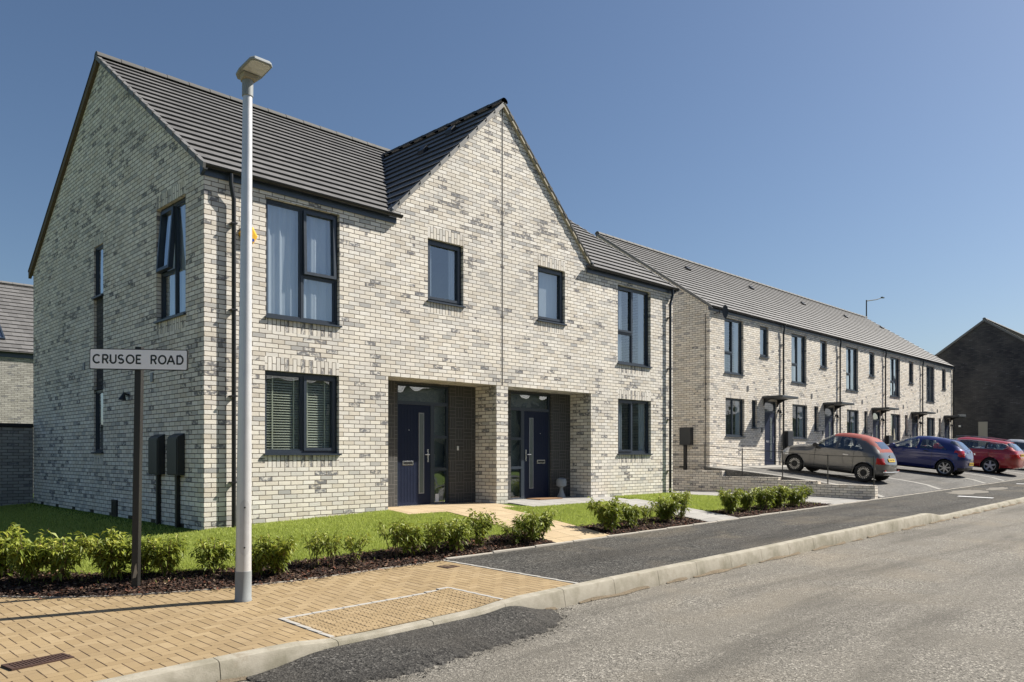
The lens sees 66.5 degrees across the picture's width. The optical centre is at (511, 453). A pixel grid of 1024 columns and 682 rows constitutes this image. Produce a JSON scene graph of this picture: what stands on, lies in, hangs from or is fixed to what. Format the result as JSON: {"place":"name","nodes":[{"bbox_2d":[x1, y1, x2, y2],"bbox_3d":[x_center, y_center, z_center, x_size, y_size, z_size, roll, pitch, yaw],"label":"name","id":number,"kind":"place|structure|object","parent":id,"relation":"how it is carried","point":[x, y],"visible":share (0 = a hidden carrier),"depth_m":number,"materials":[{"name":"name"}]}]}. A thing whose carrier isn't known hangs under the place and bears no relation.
{"place":"outdoors","nodes":[
{"label":"outdoors","id":0,"kind":"place"},
{"bbox_2d":[0,281,32,423],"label":"neighbour house","id":1,"kind":"structure","parent":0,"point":[16,352],"depth_m":32.11,"materials":[{"name":"grey brick"}]},
{"bbox_2d":[12,529,291,574],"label":"lawn grass","id":2,"kind":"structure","parent":0,"point":[187,562],"depth_m":10.13,"materials":[{"name":"plant"}]},
{"bbox_2d":[5,503,439,595],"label":"lawn ground","id":3,"kind":"structure","parent":0,"point":[130,521],"depth_m":13.25,"materials":[{"name":"plant"}]},
{"bbox_2d":[0,423,32,505],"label":"garden wall","id":4,"kind":"structure","parent":3,"relation":"on","point":[16,463],"depth_m":18.57,"materials":[{"name":"grey brick"}]},
{"bbox_2d":[0,503,197,552],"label":"lawn grass","id":5,"kind":"structure","parent":3,"relation":"on","point":[30,520],"depth_m":13.83,"materials":[{"name":"plant"}]},
{"bbox_2d":[28,51,507,529],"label":"semi detached house","id":6,"kind":"structure","parent":3,"relation":"on","point":[138,242],"depth_m":14.34,"materials":[{"name":"brick"}]},
{"bbox_2d":[91,244,103,299],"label":"window","id":7,"kind":"structure","parent":6,"relation":"in","point":[99,250],"depth_m":15.56,"materials":[{"name":"grey glass"}]},
{"bbox_2d":[91,390,103,453],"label":"window","id":8,"kind":"structure","parent":6,"relation":"in","point":[99,394],"depth_m":15.58,"materials":[{"name":"black glass"}]},
{"bbox_2d":[153,197,185,323],"bbox_3d":[-5.576,-3.180,12.917,0.231,1.936,1.260,0,0,-45],"label":"window","id":9,"kind":"structure","parent":6,"relation":"in","point":[171,252],"depth_m":12.97,"materials":[{"name":"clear glass"}]},
{"bbox_2d":[263,370,341,454],"bbox_3d":[-3.566,-0.665,13.198,1.440,1.386,0.245,0,0,-45],"label":"window","id":10,"kind":"structure","parent":6,"relation":"in","point":[303,449],"depth_m":13.23,"materials":[{"name":"clear glass"}]},
{"bbox_2d":[265,198,341,327],"bbox_3d":[-3.550,-3.185,13.203,1.430,1.966,0.231,0,0,-45],"label":"window","id":11,"kind":"structure","parent":6,"relation":"in","point":[301,243],"depth_m":13.21,"materials":[{"name":"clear glass"}]},
{"bbox_2d":[397,383,450,506],"bbox_3d":[-1.829,-0.155,15.834,1.370,2.470,0.250,0,0,-45],"label":"door","id":12,"kind":"structure","parent":6,"relation":"in","point":[420,408],"depth_m":15.82,"materials":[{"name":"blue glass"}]},
{"bbox_2d":[427,239,465,307],"bbox_3d":[-1.353,-3.540,15.398,0.960,1.236,0.250,0,0,-45],"label":"window","id":13,"kind":"structure","parent":6,"relation":"in","point":[454,252],"depth_m":15.62,"materials":[{"name":"black glass"}]},
{"bbox_2d":[205,510,511,562],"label":"lawn grass","id":14,"kind":"structure","parent":3,"relation":"on","point":[364,522],"depth_m":12.36,"materials":[{"name":"plant"}]},
{"bbox_2d":[0,501,830,599],"bbox_3d":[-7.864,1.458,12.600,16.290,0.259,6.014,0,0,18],"label":"mulch bed","id":15,"kind":"object","parent":3,"relation":"on","point":[179,584],"visible":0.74,"depth_m":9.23,"materials":[{"name":"brown wood"}]},
{"bbox_2d":[0,522,29,576],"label":"shrub","id":16,"kind":"object","parent":15,"relation":"on","point":[12,531],"visible":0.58,"depth_m":9.43,"materials":[{"name":"green plant"}]},
{"bbox_2d":[3,528,58,581],"bbox_3d":[-5.648,1.229,9.187,0.590,0.669,0.800,0,0,-37],"label":"shrub","id":17,"kind":"object","parent":15,"relation":"on","point":[24,556],"visible":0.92,"depth_m":9.04,"materials":[{"name":"green plant"}]},
{"bbox_2d":[35,533,86,581],"bbox_3d":[-5.221,1.240,9.152,0.585,0.617,0.565,0,0,25],"label":"shrub","id":18,"kind":"object","parent":15,"relation":"on","point":[60,556],"visible":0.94,"depth_m":9.04,"materials":[{"name":"green plant"}]},
{"bbox_2d":[71,526,131,578],"bbox_3d":[-4.726,1.193,9.083,0.720,0.671,0.585,0,0,-40],"label":"shrub","id":19,"kind":"object","parent":15,"relation":"on","point":[107,559],"visible":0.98,"depth_m":9.02,"materials":[{"name":"green plant"}]},
{"bbox_2d":[89,347,188,588],"bbox_3d":[-4.203,0.230,8.793,1.100,2.865,0.102,1,0,0],"label":"street name sign","id":20,"kind":"object","parent":15,"relation":"on","point":[139,360],"visible":0.96,"depth_m":8.75,"materials":[{"name":"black metal"}]},
{"bbox_2d":[122,534,169,576],"bbox_3d":[-4.319,1.224,9.207,0.538,0.551,0.469,0,0,15],"label":"shrub","id":21,"kind":"object","parent":15,"relation":"on","point":[145,562],"visible":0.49,"depth_m":9.15,"materials":[{"name":"green plant"}]},
{"bbox_2d":[141,533,187,576],"bbox_3d":[-4.090,1.218,9.227,0.572,0.572,0.506,0,0,-38],"label":"shrub","id":22,"kind":"object","parent":15,"relation":"on","point":[167,558],"visible":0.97,"depth_m":9.18,"materials":[{"name":"green plant"}]},
{"bbox_2d":[188,535,235,573],"bbox_3d":[-3.610,1.236,9.430,0.506,0.507,0.504,0,0,-44],"label":"shrub","id":23,"kind":"object","parent":15,"relation":"on","point":[209,553],"visible":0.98,"depth_m":9.35,"materials":[{"name":"green plant"}]},
{"bbox_2d":[230,537,276,575],"bbox_3d":[-3.068,1.257,9.379,0.557,0.518,0.436,0,0,4],"label":"shrub","id":24,"kind":"object","parent":15,"relation":"on","point":[258,558],"visible":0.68,"depth_m":9.28,"materials":[{"name":"green plant"}]},
{"bbox_2d":[256,532,298,575],"bbox_3d":[-2.804,1.234,9.411,0.522,0.582,0.711,0,0,-44],"label":"shrub","id":25,"kind":"object","parent":15,"relation":"on","point":[282,552],"visible":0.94,"depth_m":9.33,"materials":[{"name":"green plant"}]},
{"bbox_2d":[299,528,330,567],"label":"shrub","id":26,"kind":"object","parent":15,"relation":"on","point":[313,545],"visible":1,"depth_m":9.88,"materials":[{"name":"green plant"}]},
{"bbox_2d":[316,530,345,565],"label":"shrub","id":27,"kind":"object","parent":15,"relation":"on","point":[336,542],"visible":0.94,"depth_m":9.97,"materials":[{"name":"green plant"}]},
{"bbox_2d":[342,531,372,563],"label":"shrub","id":28,"kind":"object","parent":15,"relation":"on","point":[351,546],"visible":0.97,"depth_m":10.28,"materials":[{"name":"green plant"}]},
{"bbox_2d":[375,517,411,556],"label":"shrub","id":29,"kind":"object","parent":15,"relation":"on","point":[396,537],"visible":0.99,"depth_m":10.70,"materials":[{"name":"green plant"}]},
{"bbox_2d":[387,519,425,556],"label":"shrub","id":30,"kind":"object","parent":15,"relation":"on","point":[412,539],"visible":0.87,"depth_m":10.82,"materials":[{"name":"green plant"}]},
{"bbox_2d":[1,501,817,585],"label":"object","id":31,"kind":"structure","parent":15,"relation":"on","point":[422,551],"depth_m":10.69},
{"bbox_2d":[418,517,450,554],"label":"shrub","id":32,"kind":"object","parent":15,"relation":"on","point":[435,530],"visible":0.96,"depth_m":11.08,"materials":[{"name":"green plant"}]},
{"bbox_2d":[440,515,475,550],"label":"shrub","id":33,"kind":"object","parent":15,"relation":"on","point":[457,533],"visible":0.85,"depth_m":11.36,"materials":[{"name":"green plant"}]},
{"bbox_2d":[463,508,499,547],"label":"shrub","id":34,"kind":"object","parent":15,"relation":"on","point":[481,526],"visible":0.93,"depth_m":11.74,"materials":[{"name":"green plant"}]},
{"bbox_2d":[498,519,523,544],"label":"shrub","id":35,"kind":"object","parent":15,"relation":"on","point":[514,529],"visible":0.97,"depth_m":12.13,"materials":[{"name":"green plant"}]},
{"bbox_2d":[509,510,544,543],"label":"shrub","id":36,"kind":"object","parent":15,"relation":"on","point":[530,528],"visible":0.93,"depth_m":12.31,"materials":[{"name":"green plant"}]},
{"bbox_2d":[523,506,557,539],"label":"shrub","id":37,"kind":"object","parent":15,"relation":"on","point":[546,522],"visible":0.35,"depth_m":12.59,"materials":[{"name":"green plant"}]},
{"bbox_2d":[0,561,572,681],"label":"block paving","id":38,"kind":"structure","parent":0,"point":[100,638],"depth_m":7.49,"materials":[{"name":"brick"}]},
{"bbox_2d":[1,653,73,670],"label":"drain cover","id":39,"kind":"object","parent":38,"relation":"on","point":[22,664],"visible":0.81,"depth_m":5.97,"materials":[{"name":"metal"}]},
{"bbox_2d":[0,559,445,597],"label":"paving edging","id":40,"kind":"object","parent":38,"relation":"on","point":[200,589],"visible":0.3,"depth_m":8.70,"materials":[{"name":"concrete"}]},
{"bbox_2d":[234,56,271,601],"bbox_3d":[-2.751,-1.256,8.222,0.260,5.708,0.444,1,-1,-45],"label":"street lamp","id":41,"kind":"object","parent":38,"relation":"on","point":[251,71],"visible":0.99,"depth_m":8.25,"materials":[{"name":"metal"}]},
{"bbox_2d":[239,500,248,554],"bbox_3d":[-2.812,0.778,8.208,0.099,0.580,0.024,0,0,-25],"label":"service door","id":42,"kind":"structure","parent":41,"relation":"in","point":[244,512],"depth_m":8.20,"materials":[{"name":"metal"}]},
{"bbox_2d":[278,587,502,637],"bbox_3d":[-1.164,1.587,7.891,2.120,0.123,0.920,0,0,-45],"label":"tactile edging","id":43,"kind":"object","parent":38,"relation":"on","point":[284,619],"visible":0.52,"depth_m":7.85,"materials":[{"name":"concrete"}]},
{"bbox_2d":[287,588,499,636],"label":"tactile paving","id":44,"kind":"structure","parent":38,"relation":"on","point":[352,620],"depth_m":7.79,"materials":[{"name":"concrete"}]},
{"bbox_2d":[444,560,577,583],"bbox_3d":[-0.095,1.666,10.000,0.054,0.369,2.426,0,0,-45],"label":"paving edging","id":45,"kind":"object","parent":38,"relation":"on","point":[512,572],"visible":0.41,"depth_m":9.86,"materials":[{"name":"concrete"}]},
{"bbox_2d":[388,502,513,514],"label":"porch paving","id":46,"kind":"structure","parent":0,"point":[424,509],"depth_m":15.22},
{"bbox_2d":[0,0,1023,354],"label":"sky","id":47,"kind":"structure","parent":0,"point":[843,154],"materials":[{"name":"blue"}]},
{"bbox_2d":[446,508,607,542],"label":"footpath","id":48,"kind":"structure","parent":0,"point":[561,532],"depth_m":13.83,"materials":[{"name":"concrete"}]},
{"bbox_2d":[508,496,626,506],"bbox_3d":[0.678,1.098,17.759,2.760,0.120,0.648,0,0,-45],"label":"porch paving","id":49,"kind":"structure","parent":0,"point":[525,500],"depth_m":17.49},
{"bbox_2d":[556,478,566,497],"bbox_3d":[1.164,0.803,18.405,0.244,0.470,0.250,0,0,-45],"label":"garden ornament","id":50,"kind":"object","parent":49,"relation":"on","point":[561,483],"visible":1,"depth_m":18.33,"materials":[{"name":"grey stone"}]},
{"bbox_2d":[237,503,1023,681],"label":"road","id":51,"kind":"structure","parent":0,"point":[942,601],"depth_m":7.83,"materials":[{"name":"asphalt"}]},
{"bbox_2d":[246,606,562,681],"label":"tarmac patch","id":52,"kind":"object","parent":51,"relation":"on","point":[397,655],"visible":1,"depth_m":6.75,"materials":[{"name":"asphalt"}]},
{"bbox_2d":[94,497,1023,681],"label":"kerb","id":53,"kind":"structure","parent":51,"relation":"on","point":[247,663],"depth_m":8.74,"materials":[{"name":"concrete"}]},
{"bbox_2d":[217,502,1021,681],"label":"kerb grit","id":54,"kind":"object","parent":51,"relation":"on","point":[583,601],"visible":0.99,"depth_m":10.89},
{"bbox_2d":[369,508,954,681],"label":"loose grit","id":55,"kind":"object","parent":51,"relation":"on","point":[428,671],"visible":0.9,"depth_m":7.29,"materials":[{"name":"gravel"}]},
{"bbox_2d":[613,499,737,521],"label":"footpath","id":56,"kind":"structure","parent":0,"point":[703,516],"depth_m":16.80,"materials":[{"name":"concrete"}]},
{"bbox_2d":[449,479,1023,582],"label":"footway","id":57,"kind":"structure","parent":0,"point":[584,561],"depth_m":13.25,"materials":[{"name":"asphalt"}]},
{"bbox_2d":[445,478,1023,559],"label":"footway edging","id":58,"kind":"object","parent":57,"relation":"on","point":[521,548],"visible":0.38,"depth_m":14.18,"materials":[{"name":"concrete"}]},
{"bbox_2d":[947,487,1007,493],"bbox_3d":[15.755,1.241,26.347,5.334,0.076,1.026,0,0,-45],"label":"sand spill","id":59,"kind":"object","parent":57,"relation":"on","point":[970,491],"visible":1,"depth_m":25.71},
{"bbox_2d":[673,490,868,503],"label":"side path","id":60,"kind":"structure","parent":0,"point":[829,500],"depth_m":22.45,"materials":[{"name":"concrete"}]},
{"bbox_2d":[706,466,1023,497],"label":"parking apron","id":61,"kind":"object","parent":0,"point":[889,487],"visible":0.34,"depth_m":26.73,"materials":[{"name":"asphalt"}]},
{"bbox_2d":[595,231,797,469],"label":"terraced house","id":62,"kind":"structure","parent":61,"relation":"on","point":[727,368],"depth_m":27.86,"materials":[{"name":"brick"}]},
{"bbox_2d":[725,398,742,436],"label":"window","id":63,"kind":"structure","parent":62,"relation":"in","point":[738,402],"depth_m":28.09,"materials":[{"name":"black glass"}]},
{"bbox_2d":[724,318,744,375],"bbox_3d":[7.805,-3.775,27.690,1.380,1.966,0.250,0,0,-45],"label":"window","id":64,"kind":"structure","parent":62,"relation":"in","point":[737,324],"depth_m":28.04,"materials":[{"name":"black glass"}]},
{"bbox_2d":[760,326,769,358],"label":"window","id":65,"kind":"structure","parent":62,"relation":"in","point":[761,328],"depth_m":29.44,"materials":[{"name":"black glass"}]},
{"bbox_2d":[765,401,774,465],"bbox_3d":[9.773,-0.739,29.540,0.970,2.478,0.190,0,0,-45],"label":"door","id":66,"kind":"structure","parent":62,"relation":"in","point":[769,415],"depth_m":29.60,"materials":[{"name":"blue glass"}]},
{"bbox_2d":[716,465,786,468],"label":"terrace path","id":67,"kind":"structure","parent":61,"relation":"on","point":[761,466],"depth_m":27.81,"materials":[{"name":"concrete"}]},
{"bbox_2d":[674,257,854,450],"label":"terraced house","id":68,"kind":"structure","parent":61,"relation":"on","point":[812,369],"depth_m":32.45,"materials":[{"name":"brick"}]},
{"bbox_2d":[792,404,805,438],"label":"window","id":69,"kind":"structure","parent":68,"relation":"in","point":[801,407],"depth_m":31.68,"materials":[{"name":"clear glass"}]},
{"bbox_2d":[791,334,807,384],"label":"window","id":70,"kind":"structure","parent":68,"relation":"in","point":[795,339],"depth_m":31.37,"materials":[{"name":"clear glass"}]},
{"bbox_2d":[820,340,827,368],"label":"window","id":71,"kind":"structure","parent":68,"relation":"in","point":[822,365],"depth_m":33.06,"materials":[{"name":"clear glass"}]},
{"bbox_2d":[825,407,832,445],"bbox_3d":[13.487,-0.759,33.287,0.926,2.438,0.105,0,0,-45],"label":"door","id":72,"kind":"structure","parent":68,"relation":"in","point":[828,419],"depth_m":33.33,"materials":[{"name":"grey glass"}]},
{"bbox_2d":[673,470,877,498],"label":"brick wall","id":73,"kind":"structure","parent":61,"relation":"on","point":[705,480],"depth_m":24.92,"materials":[{"name":"brick"}]},
{"bbox_2d":[673,445,874,484],"bbox_3d":[7.901,0.300,24.791,0.026,1.220,6.976,0,0,-45],"label":"metal railing","id":74,"kind":"object","parent":73,"relation":"on","point":[742,466],"visible":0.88,"depth_m":24.26,"materials":[{"name":"metal"}]},
{"bbox_2d":[736,276,898,448],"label":"terraced house","id":75,"kind":"structure","parent":61,"relation":"on","point":[862,372],"depth_m":36.24,"materials":[{"name":"beige brick"}]},
{"bbox_2d":[847,410,856,440],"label":"window","id":76,"kind":"structure","parent":75,"relation":"in","point":[854,413],"depth_m":35.40,"materials":[{"name":"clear glass"}]},
{"bbox_2d":[846,347,858,391],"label":"window","id":77,"kind":"structure","parent":75,"relation":"in","point":[849,351],"depth_m":35.14,"materials":[{"name":"clear glass"}]},
{"bbox_2d":[873,412,879,438],"bbox_3d":[17.217,-0.759,37.016,0.926,2.438,0.070,0,0,-45],"label":"door","id":78,"kind":"structure","parent":75,"relation":"in","point":[876,423],"depth_m":37.07,"materials":[{"name":"grey glass"}]},
{"bbox_2d":[781,433,898,481],"bbox_3d":[10.955,0.017,26.207,1.870,1.488,3.591,0,7,-45],"label":"parked car","id":79,"kind":"object","parent":61,"relation":"on","point":[885,459],"visible":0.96,"depth_m":25.43,"materials":[{"name":"grey paint"}]},
{"bbox_2d":[787,292,935,446],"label":"terraced house","id":80,"kind":"structure","parent":61,"relation":"on","point":[903,380],"depth_m":39.89,"materials":[{"name":"beige brick"}]},
{"bbox_2d":[891,414,898,441],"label":"window","id":81,"kind":"structure","parent":80,"relation":"in","point":[894,417],"depth_m":38.93,"materials":[{"name":"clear glass"}]},
{"bbox_2d":[890,357,900,397],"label":"window","id":82,"kind":"structure","parent":80,"relation":"in","point":[893,361],"depth_m":38.72,"materials":[{"name":"clear glass"}]},
{"bbox_2d":[912,416,917,446],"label":"door","id":83,"kind":"structure","parent":80,"relation":"in","point":[915,419],"depth_m":40.79,"materials":[{"name":"grey glass"}]},
{"bbox_2d":[829,305,965,445],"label":"terraced house","id":84,"kind":"structure","parent":61,"relation":"on","point":[937,384],"depth_m":43.62,"materials":[{"name":"beige brick"}]},
{"bbox_2d":[926,366,935,402],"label":"window","id":85,"kind":"structure","parent":84,"relation":"in","point":[929,370],"depth_m":42.60,"materials":[{"name":"clear glass"}]},
{"bbox_2d":[927,417,935,442],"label":"window","id":86,"kind":"structure","parent":84,"relation":"in","point":[929,420],"depth_m":42.66,"materials":[{"name":"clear glass"}]},
{"bbox_2d":[886,436,974,475],"bbox_3d":[16.458,-0.019,31.727,1.960,1.483,4.034,0,6,-45],"label":"parked car","id":87,"kind":"object","parent":61,"relation":"on","point":[954,457],"visible":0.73,"depth_m":30.62,"materials":[{"name":"blue paint"}]},
{"bbox_2d":[922,435,1023,472],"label":"parked car","id":88,"kind":"object","parent":61,"relation":"on","point":[989,460],"visible":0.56,"depth_m":34.01,"materials":[{"name":"red paint"}]},
{"bbox_2d":[934,317,1023,448],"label":"dark brick house","id":89,"kind":"structure","parent":61,"relation":"on","point":[985,357],"depth_m":48.89,"materials":[{"name":"grey brick"}]},
{"bbox_2d":[975,439,1023,451],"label":"parked car","id":90,"kind":"object","parent":61,"relation":"on","point":[1014,440],"visible":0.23,"depth_m":39.24,"materials":[{"name":"silver metal"}]},
{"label":"lawn ground","id":91,"kind":"structure","parent":0,"visible":0},
{"bbox_2d":[277,97,679,503],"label":"semi detached house","id":92,"kind":"structure","parent":91,"relation":"on","point":[587,363],"depth_m":18.53,"materials":[{"name":"brick"}]},
{"bbox_2d":[511,392,549,499],"bbox_3d":[0.399,-0.155,18.047,1.370,2.470,0.250,0,0,-45],"label":"door","id":93,"kind":"structure","parent":92,"relation":"in","point":[530,420],"depth_m":18.06,"materials":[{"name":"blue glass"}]},
{"bbox_2d":[537,266,566,325],"bbox_3d":[0.836,-3.540,17.565,0.960,1.236,0.240,0,0,-45],"label":"window","id":94,"kind":"structure","parent":92,"relation":"in","point":[547,278],"depth_m":17.72,"materials":[{"name":"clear glass"}]},
{"bbox_2d":[617,286,652,368],"bbox_3d":[3.036,-3.185,19.756,1.430,1.966,0.250,0,0,-45],"label":"window","id":95,"kind":"structure","parent":92,"relation":"in","point":[641,294],"depth_m":19.93,"materials":[{"name":"clear glass"}]},
{"bbox_2d":[617,399,652,454],"bbox_3d":[3.046,-0.665,19.766,1.440,1.386,0.250,0,0,-45],"label":"window","id":96,"kind":"structure","parent":92,"relation":"in","point":[640,451],"depth_m":19.92,"materials":[{"name":"clear glass"}]},
{"bbox_2d":[502,501,657,526],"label":"lawn grass","id":97,"kind":"structure","parent":91,"relation":"on","point":[576,514],"depth_m":15.54,"materials":[{"name":"plant"}]},
{"bbox_2d":[579,517,703,534],"bbox_3d":[2.577,1.358,14.960,3.110,0.136,0.760,0,0,-45],"label":"mulch bed","id":98,"kind":"object","parent":91,"relation":"on","point":[640,527],"visible":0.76,"depth_m":14.58,"materials":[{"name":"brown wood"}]},
{"bbox_2d":[586,496,623,531],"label":"shrub","id":99,"kind":"object","parent":98,"relation":"on","point":[608,513],"visible":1,"depth_m":13.86,"materials":[{"name":"green plant"}]},
{"bbox_2d":[619,502,641,527],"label":"shrub","id":100,"kind":"object","parent":98,"relation":"on","point":[629,514],"visible":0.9,"depth_m":14.41,"materials":[{"name":"green plant"}]},
{"bbox_2d":[639,502,658,523],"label":"shrub","id":101,"kind":"object","parent":98,"relation":"on","point":[645,512],"visible":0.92,"depth_m":14.93,"materials":[{"name":"green plant"}]},
{"bbox_2d":[650,494,684,522],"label":"shrub","id":102,"kind":"object","parent":98,"relation":"on","point":[666,510],"visible":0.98,"depth_m":15.33,"materials":[{"name":"green plant"}]},
{"bbox_2d":[667,488,691,518],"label":"shrub","id":103,"kind":"object","parent":98,"relation":"on","point":[685,504],"visible":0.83,"depth_m":15.88,"materials":[{"name":"green plant"}]},
{"bbox_2d":[616,492,789,511],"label":"lawn grass","id":104,"kind":"structure","parent":91,"relation":"on","point":[705,502],"depth_m":18.97,"materials":[{"name":"plant"}]},
{"bbox_2d":[712,503,827,516],"bbox_3d":[6.323,1.317,18.680,4.850,0.114,0.760,0,0,-45],"label":"mulch bed","id":105,"kind":"object","parent":91,"relation":"on","point":[760,513],"visible":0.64,"depth_m":17.85,"materials":[{"name":"brown soil"}]},
{"bbox_2d":[717,487,742,513],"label":"shrub","id":106,"kind":"object","parent":105,"relation":"on","point":[729,501],"visible":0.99,"depth_m":17.16,"materials":[{"name":"green plant"}]},
{"bbox_2d":[739,487,759,510],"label":"shrub","id":107,"kind":"object","parent":105,"relation":"on","point":[746,500],"visible":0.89,"depth_m":17.65,"materials":[{"name":"green plant"}]},
{"bbox_2d":[751,485,776,509],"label":"shrub","id":108,"kind":"object","parent":105,"relation":"on","point":[760,496],"visible":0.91,"depth_m":18.18,"materials":[{"name":"green plant"}]},
{"bbox_2d":[760,484,792,507],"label":"shrub","id":109,"kind":"object","parent":105,"relation":"on","point":[782,492],"visible":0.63,"depth_m":18.64,"materials":[{"name":"green plant"}]},
{"bbox_2d":[779,485,808,505],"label":"shrub","id":110,"kind":"object","parent":105,"relation":"on","point":[794,497],"visible":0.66,"depth_m":19.19,"materials":[{"name":"green plant"}]},
{"bbox_2d":[798,483,813,503],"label":"shrub","id":111,"kind":"object","parent":105,"relation":"on","point":[808,494],"visible":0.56,"depth_m":19.97,"materials":[{"name":"green plant"}]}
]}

